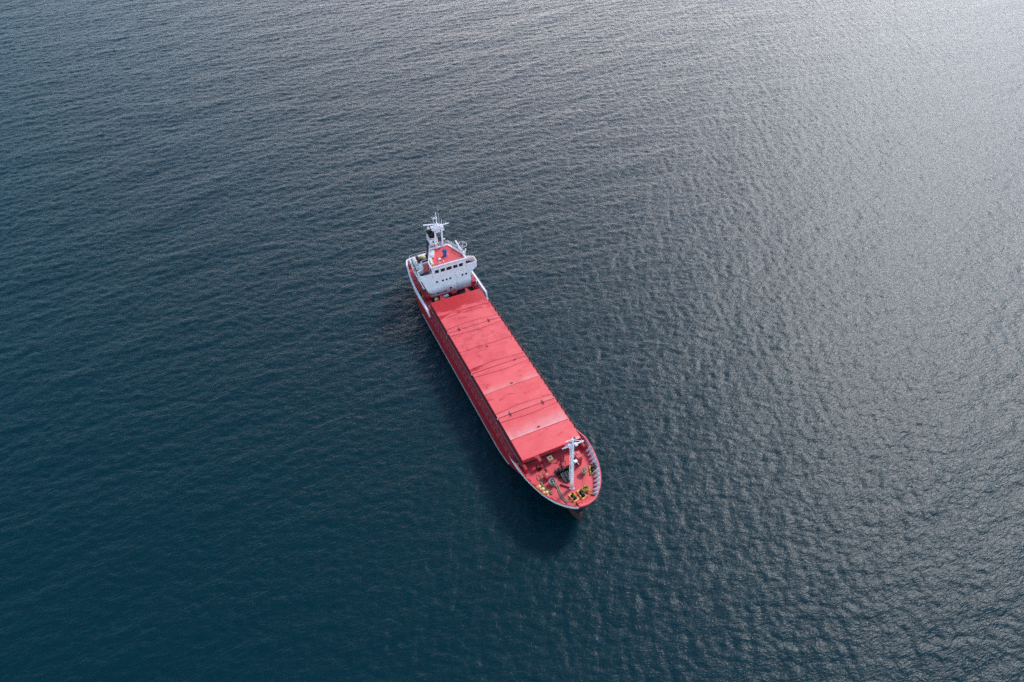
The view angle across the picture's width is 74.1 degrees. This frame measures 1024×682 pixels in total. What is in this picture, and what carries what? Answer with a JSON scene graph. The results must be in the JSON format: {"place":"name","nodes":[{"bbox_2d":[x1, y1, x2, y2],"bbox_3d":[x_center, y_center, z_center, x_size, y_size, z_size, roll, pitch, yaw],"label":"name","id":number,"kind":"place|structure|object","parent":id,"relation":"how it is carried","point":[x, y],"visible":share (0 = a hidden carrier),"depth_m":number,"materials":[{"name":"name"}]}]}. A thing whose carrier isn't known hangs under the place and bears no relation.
{"place":"outdoors","nodes":[
{"label":"outdoors","id":0,"kind":"place"},
{"bbox_2d":[0,0,1023,681],"bbox_3d":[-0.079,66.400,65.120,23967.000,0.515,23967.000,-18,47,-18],"label":"sea","id":1,"kind":"structure","parent":0,"point":[748,274],"depth_m":133.57,"materials":[{"name":"teal liquid"}]},
{"bbox_2d":[406,207,600,519],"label":"cargo ship","id":2,"kind":"object","parent":1,"relation":"on","point":[532,430],"visible":0.99,"depth_m":117.67,"materials":[{"name":"red paint"}]},
{"bbox_2d":[411,257,416,264],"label":"life raft","id":3,"kind":"object","parent":2,"relation":"on","point":[413,260],"visible":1,"depth_m":139.19,"materials":[{"name":"white plastic"}]},
{"bbox_2d":[429,250,434,257],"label":"storage box","id":4,"kind":"object","parent":2,"relation":"on","point":[432,253],"visible":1,"depth_m":133.16,"materials":[{"name":"white plastic"}]},
{"bbox_2d":[540,474,552,494],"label":"mooring rope","id":5,"kind":"object","parent":2,"relation":"on","point":[548,490],"visible":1,"depth_m":103.77,"materials":[{"name":"beige fabric"}]},
{"bbox_2d":[580,485,589,492],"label":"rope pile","id":6,"kind":"object","parent":2,"relation":"on","point":[584,487],"visible":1,"depth_m":102.90,"materials":[{"name":"beige fabric"}]},
{"bbox_2d":[555,483,569,502],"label":"mooring rope","id":7,"kind":"object","parent":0,"point":[566,501],"visible":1,"depth_m":102.82,"materials":[{"name":"grey fabric"}]}
]}

